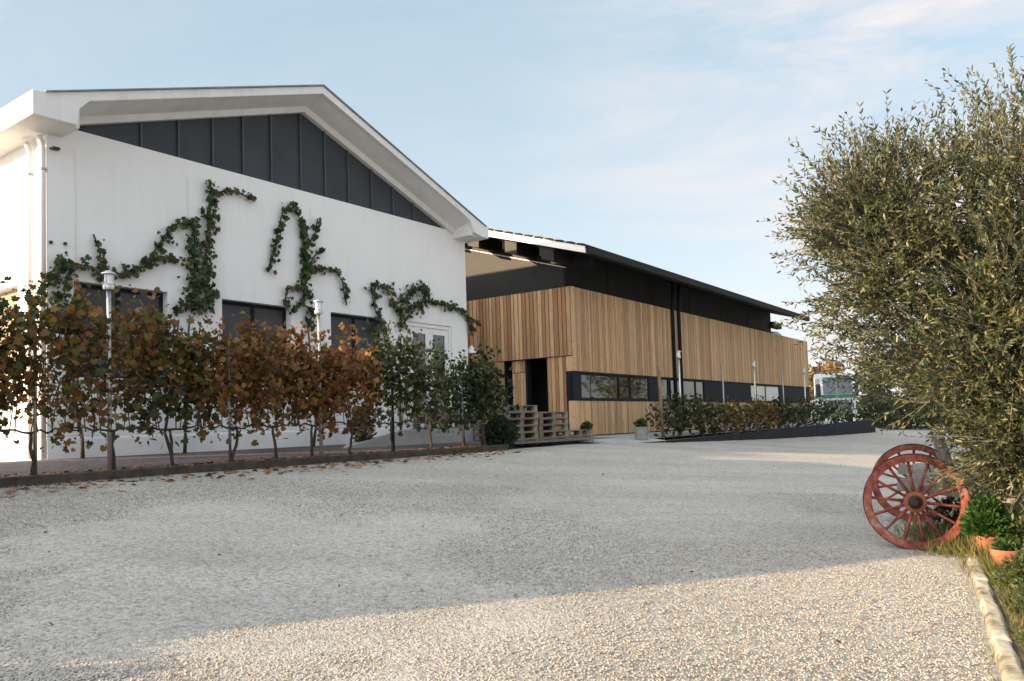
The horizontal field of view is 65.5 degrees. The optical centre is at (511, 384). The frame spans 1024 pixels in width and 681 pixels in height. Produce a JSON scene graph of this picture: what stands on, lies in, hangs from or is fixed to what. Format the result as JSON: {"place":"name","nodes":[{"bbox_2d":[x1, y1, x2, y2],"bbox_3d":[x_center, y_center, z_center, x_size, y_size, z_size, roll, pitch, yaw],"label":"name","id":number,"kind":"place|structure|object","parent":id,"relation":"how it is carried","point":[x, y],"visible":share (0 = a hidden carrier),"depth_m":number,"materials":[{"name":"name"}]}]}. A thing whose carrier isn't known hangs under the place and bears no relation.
{"place":"outdoors","nodes":[
{"label":"outdoors","id":0,"kind":"place"},
{"bbox_2d":[412,420,474,428],"bbox_3d":[-1.413,0.848,16.938,0.800,0.144,1.200,-4,-3,35],"label":"wooden pallet","id":1,"kind":"object","parent":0,"point":[433,425],"visible":0.36,"depth_m":16.66,"materials":[{"name":"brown wood"}]},
{"bbox_2d":[413,414,474,421],"bbox_3d":[-1.397,0.703,16.939,0.800,0.144,1.200,-4,-3,36],"label":"wooden pallet","id":2,"kind":"object","parent":1,"relation":"on","point":[426,418],"visible":0.29,"depth_m":16.64,"materials":[{"name":"brown wood"}]},
{"bbox_2d":[0,413,1015,680],"bbox_3d":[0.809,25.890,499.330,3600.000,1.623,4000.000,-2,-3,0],"label":"gravel yard","id":3,"kind":"structure","parent":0,"point":[194,587],"depth_m":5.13,"materials":[{"name":"grey gravel"}]},
{"bbox_2d":[0,84,488,461],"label":"white building","id":4,"kind":"structure","parent":3,"relation":"on","point":[125,173],"depth_m":13.98,"materials":[{"name":"paint"}]},
{"bbox_2d":[0,289,17,382],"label":"window","id":5,"kind":"structure","parent":4,"relation":"in","point":[14,292],"depth_m":12.60,"materials":[{"name":"white paint"}]},
{"bbox_2d":[13,234,123,458],"bbox_3d":[-6.360,-0.601,11.683,0.294,3.398,1.666,-4,-4,36],"label":"wall creeper","id":6,"kind":"object","parent":4,"relation":"attached to","point":[65,265],"depth_m":11.62,"materials":[{"name":"green plant"}]},
{"bbox_2d":[74,283,163,380],"bbox_3d":[-6.139,-0.779,12.452,0.350,1.475,1.560,-4,-4,36],"label":"window","id":7,"kind":"structure","parent":4,"relation":"in","point":[126,294],"depth_m":12.47,"materials":[{"name":"black glass"}]},
{"bbox_2d":[121,179,256,453],"bbox_3d":[-5.230,-1.204,13.243,0.360,4.693,2.518,-4,-4,36],"label":"wall creeper","id":8,"kind":"object","parent":4,"relation":"attached to","point":[193,302],"depth_m":13.33,"materials":[{"name":"green plant"}]},
{"bbox_2d":[222,301,285,384],"bbox_3d":[-4.672,-0.727,14.439,0.350,1.475,1.540,-4,-4,36],"label":"window","id":9,"kind":"structure","parent":4,"relation":"in","point":[272,316],"depth_m":14.49,"materials":[{"name":"black glass"}]},
{"bbox_2d":[265,200,350,446],"bbox_3d":[-3.801,-1.146,15.215,0.304,4.683,1.996,-4,-4,36],"label":"wall creeper","id":10,"kind":"object","parent":4,"relation":"attached to","point":[309,269],"depth_m":15.19,"materials":[{"name":"green plant"}]},
{"bbox_2d":[331,314,382,387],"bbox_3d":[-3.228,-0.675,16.393,0.350,1.475,1.540,-4,-4,36],"label":"window","id":11,"kind":"structure","parent":4,"relation":"in","point":[359,322],"depth_m":16.41,"materials":[{"name":"black glass"}]},
{"bbox_2d":[364,280,481,429],"bbox_3d":[-1.796,-0.553,17.876,0.298,3.628,3.862,-4,-4,36],"label":"wall creeper","id":12,"kind":"object","parent":4,"relation":"attached to","point":[412,291],"depth_m":17.40,"materials":[{"name":"green plant"}]},
{"bbox_2d":[408,322,452,428],"bbox_3d":[-1.890,-0.187,18.113,0.229,2.365,1.460,-4,-4,36],"label":"door","id":13,"kind":"structure","parent":4,"relation":"in","point":[442,332],"depth_m":18.17,"materials":[{"name":"white paint"}]},
{"bbox_2d":[0,444,508,487],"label":"bed kerb","id":14,"kind":"structure","parent":3,"relation":"on","point":[24,481],"depth_m":9.88,"materials":[{"name":"grey concrete"}]},
{"bbox_2d":[0,437,613,475],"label":"pebble bed","id":15,"kind":"object","parent":3,"relation":"on","point":[63,465],"visible":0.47,"depth_m":11.62,"materials":[{"name":"grey gravel"}]},
{"bbox_2d":[0,311,58,424],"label":"grape vine","id":16,"kind":"object","parent":15,"relation":"on","point":[3,355],"visible":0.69,"depth_m":8.24,"materials":[{"name":"brown plant"}]},
{"bbox_2d":[33,336,36,474],"bbox_3d":[-5.069,0.276,8.463,0.037,1.600,0.037,-3,-3,22],"label":"trellis post","id":17,"kind":"object","parent":15,"relation":"on","point":[35,427],"visible":0.42,"depth_m":8.44,"materials":[{"name":"metal"}]},
{"bbox_2d":[0,276,116,474],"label":"grape vine","id":18,"kind":"object","parent":15,"relation":"on","point":[20,337],"visible":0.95,"depth_m":8.49,"materials":[{"name":"brown plant"}]},
{"bbox_2d":[15,277,194,469],"bbox_3d":[-4.597,-0.078,9.146,0.925,2.250,2.038,-3,-3,26],"label":"grape vine","id":19,"kind":"object","parent":15,"relation":"on","point":[146,315],"visible":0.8,"depth_m":9.16,"materials":[{"name":"brown plant"}]},
{"bbox_2d":[101,270,115,469],"bbox_3d":[-4.614,-0.167,9.121,0.160,2.300,0.160,-2,-3,0],"label":"garden lamp","id":20,"kind":"object","parent":15,"relation":"on","point":[108,286],"visible":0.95,"depth_m":9.11,"materials":[{"name":"metal"}]},
{"bbox_2d":[113,308,233,464],"bbox_3d":[-4.154,0.060,9.754,0.942,2.010,1.480,-4,-4,36],"label":"grape vine","id":21,"kind":"object","parent":15,"relation":"on","point":[185,357],"visible":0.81,"depth_m":9.70,"materials":[{"name":"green plant"}]},
{"bbox_2d":[227,348,231,461],"bbox_3d":[-3.673,0.325,10.353,0.037,1.600,0.037,-3,-3,22],"label":"trellis post","id":22,"kind":"object","parent":15,"relation":"on","point":[229,425],"visible":0.58,"depth_m":10.33,"materials":[{"name":"metal"}]},
{"bbox_2d":[185,309,289,461],"bbox_3d":[-3.712,0.052,10.419,1.096,2.067,1.597,-4,-4,36],"label":"grape vine","id":23,"kind":"object","parent":15,"relation":"on","point":[223,397],"visible":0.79,"depth_m":10.31,"materials":[{"name":"brown plant"}]},
{"bbox_2d":[0,444,523,497],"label":"fallen leaves","id":24,"kind":"object","parent":15,"relation":"on","point":[266,470],"visible":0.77,"depth_m":10.22,"materials":[{"name":"brown plant"}]},
{"bbox_2d":[216,315,319,458],"bbox_3d":[-3.302,0.080,10.891,0.939,2.022,1.787,-4,-4,36],"label":"grape vine","id":25,"kind":"object","parent":15,"relation":"on","point":[278,395],"visible":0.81,"depth_m":10.84,"materials":[{"name":"brown plant"}]},
{"bbox_2d":[274,325,354,456],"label":"grape vine","id":26,"kind":"object","parent":15,"relation":"on","point":[318,369],"visible":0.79,"depth_m":11.39,"materials":[{"name":"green plant"}]},
{"bbox_2d":[313,299,323,455],"bbox_3d":[-2.796,-0.102,11.582,0.160,2.300,0.160,-2,-3,0],"label":"garden lamp","id":27,"kind":"object","parent":15,"relation":"on","point":[318,311],"visible":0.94,"depth_m":11.58,"materials":[{"name":"metal"}]},
{"bbox_2d":[303,321,391,453],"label":"grape vine","id":28,"kind":"object","parent":15,"relation":"on","point":[358,384],"visible":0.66,"depth_m":11.97,"materials":[{"name":"brown plant"}]},
{"bbox_2d":[351,405,376,441],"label":"bush","id":29,"kind":"object","parent":15,"relation":"on","point":[363,437],"visible":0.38,"depth_m":15.49,"materials":[{"name":"green plant"}]},
{"bbox_2d":[391,377,394,450],"bbox_3d":[-1.907,0.463,12.738,0.041,1.450,0.041,-1,-3,-22],"label":"trellis post","id":30,"kind":"object","parent":15,"relation":"on","point":[393,431],"visible":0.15,"depth_m":12.71,"materials":[{"name":"grey metal"}]},
{"bbox_2d":[354,318,432,451],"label":"grape vine","id":31,"kind":"object","parent":15,"relation":"on","point":[390,363],"visible":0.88,"depth_m":12.71,"materials":[{"name":"green plant"}]},
{"bbox_2d":[384,338,459,448],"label":"grape vine","id":32,"kind":"object","parent":15,"relation":"on","point":[435,384],"visible":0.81,"depth_m":13.42,"materials":[{"name":"green plant"}]},
{"bbox_2d":[425,349,496,445],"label":"grape vine","id":33,"kind":"object","parent":15,"relation":"on","point":[457,405],"visible":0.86,"depth_m":14.11,"materials":[{"name":"green plant"}]},
{"bbox_2d":[460,376,463,445],"bbox_3d":[-0.878,0.524,14.128,0.037,1.400,0.037,-1,-3,-22],"label":"trellis post","id":34,"kind":"object","parent":15,"relation":"on","point":[462,418],"visible":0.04,"depth_m":14.10,"materials":[{"name":"metal"}]},
{"bbox_2d":[454,343,518,445],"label":"grape vine","id":35,"kind":"object","parent":15,"relation":"on","point":[493,386],"visible":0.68,"depth_m":14.64,"materials":[{"name":"green plant"}]},
{"bbox_2d":[480,414,518,448],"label":"round shrub","id":36,"kind":"object","parent":15,"relation":"on","point":[509,436],"visible":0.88,"depth_m":15.03,"materials":[{"name":"green plant"}]},
{"bbox_2d":[343,428,475,448],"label":"ramp","id":37,"kind":"structure","parent":3,"relation":"on","point":[410,437],"depth_m":15.54,"materials":[{"name":"concrete"}]},
{"bbox_2d":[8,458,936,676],"bbox_3d":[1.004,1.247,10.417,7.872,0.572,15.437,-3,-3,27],"label":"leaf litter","id":38,"kind":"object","parent":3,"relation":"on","point":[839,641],"visible":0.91,"depth_m":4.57,"materials":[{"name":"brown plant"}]},
{"bbox_2d":[546,441,605,444],"bbox_3d":[-0.009,1.620,17.862,2.150,0.525,4.850,-4,-3,36],"label":"pallet pad","id":39,"kind":"object","parent":3,"relation":"on","point":[588,442],"visible":0.1,"depth_m":18.40,"materials":[{"name":"concrete"}]},
{"bbox_2d":[479,438,539,446],"bbox_3d":[-0.080,1.245,17.016,0.800,0.144,1.200,-4,-3,36],"label":"wooden pallet","id":40,"kind":"object","parent":39,"relation":"on","point":[526,444],"visible":0.23,"depth_m":16.86,"materials":[{"name":"brown wood"}]},
{"bbox_2d":[475,432,538,440],"bbox_3d":[-0.099,1.101,17.020,0.800,0.144,1.200,-4,-3,35],"label":"wooden pallet","id":41,"kind":"object","parent":40,"relation":"on","point":[522,435],"visible":0.38,"depth_m":16.83,"materials":[{"name":"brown wood"}]},
{"bbox_2d":[474,425,537,433],"bbox_3d":[-0.116,0.957,17.029,0.800,0.144,1.200,-4,-3,35],"label":"wooden pallet","id":42,"kind":"object","parent":41,"relation":"on","point":[520,429],"visible":0.37,"depth_m":16.85,"materials":[{"name":"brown wood"}]},
{"bbox_2d":[475,418,537,426],"bbox_3d":[-0.109,0.813,17.048,0.800,0.144,1.200,-4,-3,36],"label":"wooden pallet","id":43,"kind":"object","parent":42,"relation":"on","point":[522,422],"visible":0.46,"depth_m":16.83,"materials":[{"name":"brown wood"}]},
{"bbox_2d":[476,412,538,419],"bbox_3d":[-0.095,0.668,17.047,0.800,0.144,1.200,-4,-3,36],"label":"wooden pallet","id":44,"kind":"object","parent":43,"relation":"on","point":[521,415],"visible":0.56,"depth_m":16.82,"materials":[{"name":"brown wood"}]},
{"bbox_2d":[474,405,537,412],"bbox_3d":[-0.120,0.524,17.043,0.800,0.144,1.200,-4,-3,35],"label":"wooden pallet","id":45,"kind":"object","parent":44,"relation":"on","point":[533,408],"visible":0.5,"depth_m":16.86,"materials":[{"name":"brown wood"}]},
{"bbox_2d":[515,437,568,444],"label":"wooden pallet","id":46,"kind":"object","parent":39,"relation":"on","point":[551,442],"visible":0.35,"depth_m":17.81,"materials":[{"name":"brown wood"}]},
{"bbox_2d":[526,430,568,437],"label":"wooden pallet","id":47,"kind":"object","parent":46,"relation":"on","point":[552,434],"visible":0.59,"depth_m":17.83,"materials":[{"name":"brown wood"}]},
{"bbox_2d":[525,424,567,431],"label":"wooden pallet","id":48,"kind":"object","parent":47,"relation":"on","point":[540,428],"visible":0.6,"depth_m":17.83,"materials":[{"name":"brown wood"}]},
{"bbox_2d":[512,418,568,424],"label":"wooden pallet","id":49,"kind":"object","parent":48,"relation":"on","point":[551,421],"visible":0.59,"depth_m":17.83,"materials":[{"name":"brown wood"}]},
{"bbox_2d":[512,411,567,417],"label":"wooden pallet","id":50,"kind":"object","parent":49,"relation":"on","point":[564,414],"visible":0.65,"depth_m":17.84,"materials":[{"name":"brown wood"}]},
{"bbox_2d":[545,435,593,442],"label":"wooden pallet","id":51,"kind":"object","parent":39,"relation":"on","point":[580,440],"visible":0.27,"depth_m":18.84,"materials":[{"name":"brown wood"}]},
{"bbox_2d":[544,429,592,435],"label":"wooden pallet","id":52,"kind":"object","parent":51,"relation":"on","point":[577,432],"visible":0.45,"depth_m":18.82,"materials":[{"name":"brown wood"}]},
{"bbox_2d":[465,228,810,435],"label":"timber hall","id":53,"kind":"structure","parent":3,"relation":"on","point":[580,333],"depth_m":21.91,"materials":[{"name":"brown wood"}]},
{"bbox_2d":[512,360,525,410],"bbox_3d":[0.207,0.409,20.954,0.432,2.075,0.028,-4,-3,36],"label":"sliding door","id":54,"kind":"structure","parent":53,"relation":"in","point":[519,382],"depth_m":20.97,"materials":[{"name":"brown wood"}]},
{"bbox_2d":[511,359,548,435],"bbox_3d":[0.823,0.380,21.422,1.900,2.500,0.950,-4,-3,36],"label":"doorway","id":55,"kind":"structure","parent":53,"relation":"in","point":[538,366],"depth_m":21.96,"materials":[{"name":"black"}]},
{"bbox_2d":[580,373,649,399],"bbox_3d":[2.768,0.083,21.914,0.302,0.730,3.940,-4,-3,36],"label":"window","id":56,"kind":"structure","parent":53,"relation":"in","point":[593,386],"depth_m":21.71,"materials":[{"name":"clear glass"}]},
{"bbox_2d":[661,378,704,400],"bbox_3d":[5.333,0.179,25.486,0.302,0.730,3.540,-4,-3,36],"label":"window","id":57,"kind":"structure","parent":53,"relation":"in","point":[693,387],"depth_m":25.71,"materials":[{"name":"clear glass"}]},
{"bbox_2d":[751,384,778,401],"bbox_3d":[10.077,0.357,32.104,0.302,0.730,3.530,-4,-3,36],"label":"window","id":58,"kind":"structure","parent":53,"relation":"in","point":[768,391],"depth_m":32.15,"materials":[{"name":"white glass"}]},
{"bbox_2d":[575,421,845,442],"bbox_3d":[9.423,1.625,29.715,2.500,0.215,26.900,-4,-3,36],"label":"paved apron","id":59,"kind":"object","parent":3,"relation":"on","point":[623,438],"visible":0.33,"depth_m":21.11,"materials":[{"name":"concrete"}]},
{"bbox_2d":[634,427,647,439],"bbox_3d":[3.230,1.216,19.889,0.350,0.330,0.350,-2,-3,0],"label":"concrete pot","id":60,"kind":"object","parent":59,"relation":"on","point":[641,433],"visible":0.93,"depth_m":19.75,"materials":[{"name":"concrete"}]},
{"bbox_2d":[633,418,647,426],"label":"potted shrub","id":61,"kind":"object","parent":60,"relation":"in","point":[640,422],"visible":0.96,"depth_m":19.81,"materials":[{"name":"green plant"}]},
{"bbox_2d":[676,350,682,433],"bbox_3d":[4.607,0.202,21.822,0.160,2.300,0.160,-2,-3,0],"label":"garden lamp","id":62,"kind":"object","parent":59,"relation":"on","point":[678,356],"visible":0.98,"depth_m":21.82,"materials":[{"name":"metal"}]},
{"bbox_2d":[752,361,757,428],"bbox_3d":[8.190,0.336,26.818,0.160,2.300,0.160,-2,-3,0],"label":"garden lamp","id":63,"kind":"object","parent":59,"relation":"on","point":[753,364],"visible":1,"depth_m":26.81,"materials":[{"name":"metal"}]},
{"bbox_2d":[660,427,792,440],"bbox_3d":[10.415,1.620,29.742,0.880,0.155,23.700,-4,-3,36],"label":"planting strip","id":64,"kind":"object","parent":3,"relation":"on","point":[684,437],"visible":0.2,"depth_m":22.81,"materials":[{"name":"soil"}]},
{"bbox_2d":[657,366,664,441],"bbox_3d":[3.860,0.531,20.618,0.134,2.032,0.083,-3,-3,22],"label":"wooden stake","id":65,"kind":"object","parent":64,"relation":"on","point":[660,403],"visible":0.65,"depth_m":20.59,"materials":[{"name":"brown wood"}]},
{"bbox_2d":[645,391,706,438],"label":"grape vine","id":66,"kind":"object","parent":64,"relation":"on","point":[676,411],"visible":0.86,"depth_m":21.05,"materials":[{"name":"green plant"}]},
{"bbox_2d":[667,393,712,436],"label":"grape vine","id":67,"kind":"object","parent":64,"relation":"on","point":[699,410],"visible":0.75,"depth_m":22.22,"materials":[{"name":"green plant"}]},
{"bbox_2d":[692,395,731,435],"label":"grape vine","id":68,"kind":"object","parent":64,"relation":"on","point":[712,427],"visible":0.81,"depth_m":23.38,"materials":[{"name":"green plant"}]},
{"bbox_2d":[721,364,725,433],"bbox_3d":[6.460,0.486,24.300,0.052,2.220,0.052,-3,-3,22],"label":"trellis post","id":69,"kind":"object","parent":64,"relation":"on","point":[723,393],"visible":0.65,"depth_m":24.30,"materials":[{"name":"metal"}]},
{"bbox_2d":[715,394,751,433],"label":"grape vine","id":70,"kind":"object","parent":64,"relation":"on","point":[733,412],"visible":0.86,"depth_m":24.81,"materials":[{"name":"green plant"}]},
{"bbox_2d":[730,395,773,431],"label":"grape vine","id":71,"kind":"object","parent":64,"relation":"on","point":[751,414],"visible":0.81,"depth_m":26.17,"materials":[{"name":"green plant"}]},
{"bbox_2d":[743,395,782,430],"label":"grape vine","id":72,"kind":"object","parent":64,"relation":"on","point":[769,419],"visible":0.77,"depth_m":27.28,"materials":[{"name":"green plant"}]},
{"bbox_2d":[767,396,797,428],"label":"grape vine","id":73,"kind":"object","parent":64,"relation":"on","point":[782,416],"visible":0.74,"depth_m":28.61,"materials":[{"name":"green plant"}]},
{"bbox_2d":[779,396,807,427],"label":"grape vine","id":74,"kind":"object","parent":64,"relation":"on","point":[794,412],"visible":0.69,"depth_m":29.79,"materials":[{"name":"green plant"}]},
{"bbox_2d":[793,396,820,425],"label":"grape vine","id":75,"kind":"object","parent":64,"relation":"on","point":[805,415],"visible":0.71,"depth_m":31.23,"materials":[{"name":"green plant"}]},
{"bbox_2d":[799,397,830,424],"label":"grape vine","id":76,"kind":"object","parent":64,"relation":"on","point":[818,407],"visible":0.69,"depth_m":32.71,"materials":[{"name":"green plant"}]},
{"bbox_2d":[820,397,847,423],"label":"grape vine","id":77,"kind":"object","parent":64,"relation":"on","point":[833,409],"visible":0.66,"depth_m":34.65,"materials":[{"name":"green plant"}]},
{"bbox_2d":[835,398,857,422],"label":"grape vine","id":78,"kind":"object","parent":64,"relation":"on","point":[846,414],"visible":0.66,"depth_m":36.54,"materials":[{"name":"green plant"}]},
{"bbox_2d":[666,419,875,442],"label":"retaining wall","id":79,"kind":"structure","parent":3,"relation":"on","point":[851,427],"depth_m":29.05,"materials":[{"name":"grey concrete"}]},
{"bbox_2d":[808,359,844,402],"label":"broadleaf tree","id":80,"kind":"object","parent":3,"relation":"on","point":[814,371],"visible":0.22,"depth_m":91.57,"materials":[{"name":"orange plant"}]},
{"bbox_2d":[810,373,858,420],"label":"white truck","id":81,"kind":"object","parent":3,"relation":"on","point":[822,391],"visible":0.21,"depth_m":41.63,"materials":[{"name":"paint"}]},
{"bbox_2d":[853,348,900,414],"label":"broadleaf tree","id":82,"kind":"object","parent":3,"relation":"on","point":[857,367],"visible":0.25,"depth_m":87.42,"materials":[{"name":"green plant"}]},
{"bbox_2d":[853,389,902,427],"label":"hedge shrub","id":83,"kind":"object","parent":3,"relation":"on","point":[870,411],"visible":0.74,"depth_m":44.39,"materials":[{"name":"green plant"}]},
{"bbox_2d":[881,393,931,429],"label":"hedge shrub","id":84,"kind":"object","parent":3,"relation":"on","point":[905,409],"visible":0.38,"depth_m":45.37,"materials":[{"name":"green plant"}]},
{"bbox_2d":[914,396,959,428],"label":"hedge shrub","id":85,"kind":"object","parent":3,"relation":"on","point":[936,417],"visible":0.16,"depth_m":46.26,"materials":[{"name":"green plant"}]},
{"bbox_2d":[895,498,1023,680],"bbox_3d":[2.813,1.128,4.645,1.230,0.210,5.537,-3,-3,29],"label":"grass","id":86,"kind":"structure","parent":3,"relation":"on","point":[989,566],"depth_m":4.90,"materials":[{"name":"green plant"}]},
{"bbox_2d":[756,43,1023,519],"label":"olive tree","id":87,"kind":"object","parent":86,"relation":"on","point":[965,323],"visible":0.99,"depth_m":5.50,"materials":[{"name":"green plant"}]},
{"bbox_2d":[863,424,1019,550],"bbox_3d":[3.792,0.783,6.467,1.665,0.947,1.850,-3,-3,26],"label":"old cart","id":88,"kind":"object","parent":86,"relation":"on","point":[914,499],"visible":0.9,"depth_m":6.02,"materials":[{"name":"red paint"}]},
{"bbox_2d":[875,510,1021,564],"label":"grass","id":89,"kind":"structure","parent":86,"relation":"on","point":[941,529],"depth_m":5.91,"materials":[{"name":"green plant"}]},
{"bbox_2d":[923,497,983,531],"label":"flower bush","id":90,"kind":"object","parent":86,"relation":"on","point":[955,516],"visible":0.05,"depth_m":6.34,"materials":[{"name":"green plant"}]},
{"bbox_2d":[968,559,988,582],"bbox_3d":[2.980,1.257,5.090,0.089,0.178,0.647,-3,-3,26],"label":"kerbstone","id":91,"kind":"object","parent":86,"relation":"on","point":[978,573],"visible":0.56,"depth_m":5.01,"materials":[{"name":"beige stone"}]},
{"bbox_2d":[974,579,995,611],"bbox_3d":[2.674,1.244,4.490,0.087,0.178,0.647,-3,-3,28],"label":"kerbstone","id":92,"kind":"object","parent":86,"relation":"on","point":[984,592],"visible":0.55,"depth_m":4.46,"materials":[{"name":"beige stone"}]},
{"bbox_2d":[974,534,1002,552],"bbox_3d":[3.337,1.133,5.566,0.184,0.200,0.184,-2,-3,0],"label":"terracotta pot","id":93,"kind":"object","parent":86,"relation":"on","point":[989,538],"visible":0.23,"depth_m":5.51,"materials":[{"name":"ceramic"}]},
{"bbox_2d":[958,495,1017,538],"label":"leafy herb","id":94,"kind":"object","parent":93,"relation":"on","point":[978,518],"visible":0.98,"depth_m":5.49,"materials":[{"name":"green plant"}]},
{"bbox_2d":[982,602,1012,646],"bbox_3d":[2.359,1.221,3.876,0.088,0.177,0.680,-3,-3,27],"label":"kerbstone","id":95,"kind":"object","parent":86,"relation":"on","point":[995,625],"visible":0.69,"depth_m":3.83,"materials":[{"name":"beige stone"}]},
{"bbox_2d":[989,547,1022,569],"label":"terracotta pot","id":96,"kind":"object","parent":86,"relation":"on","point":[999,555],"visible":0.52,"depth_m":5.05,"materials":[{"name":"ceramic"}]},
{"bbox_2d":[990,537,1021,550],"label":"leafy herb","id":97,"kind":"object","parent":96,"relation":"on","point":[1004,544],"visible":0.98,"depth_m":5.10,"materials":[{"name":"green plant"}]},
{"bbox_2d":[989,550,1023,592],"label":"flower bush","id":98,"kind":"object","parent":86,"relation":"on","point":[1016,567],"visible":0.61,"depth_m":4.59,"materials":[{"name":"green plant"}]},
{"bbox_2d":[991,638,1023,680],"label":"kerbstone","id":99,"kind":"object","parent":86,"relation":"on","point":[1010,667],"visible":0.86,"depth_m":3.26,"materials":[{"name":"beige stone"}]},
{"bbox_2d":[999,576,1023,619],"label":"flower bush","id":100,"kind":"object","parent":86,"relation":"on","point":[1020,592],"visible":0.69,"depth_m":4.07,"materials":[{"name":"green plant"}]},
{"bbox_2d":[1001,507,1023,548],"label":"flower bush","id":101,"kind":"object","parent":86,"relation":"on","point":[1019,524],"visible":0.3,"depth_m":5.41,"materials":[{"name":"green plant"}]},
{"bbox_3d":[-11.628,-1.168,3.703,5.800,5.000,7.250,-2,-3,-3],"label":"farm store","id":102,"kind":"object","parent":3,"relation":"on","visible":0},
{"bbox_2d":[11,424,460,437],"bbox_3d":[-5.001,0.557,8.530,0.004,0.004,15.300,-4,-4,36],"label":"trellis wire","id":103,"kind":"object","parent":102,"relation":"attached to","point":[192,432],"visible":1,"depth_m":9.85,"materials":[{"name":"metal"}]},
{"bbox_2d":[0,0,1023,412],"label":"sky","id":104,"kind":"structure","parent":0,"point":[656,133],"materials":[{"name":"blue"}]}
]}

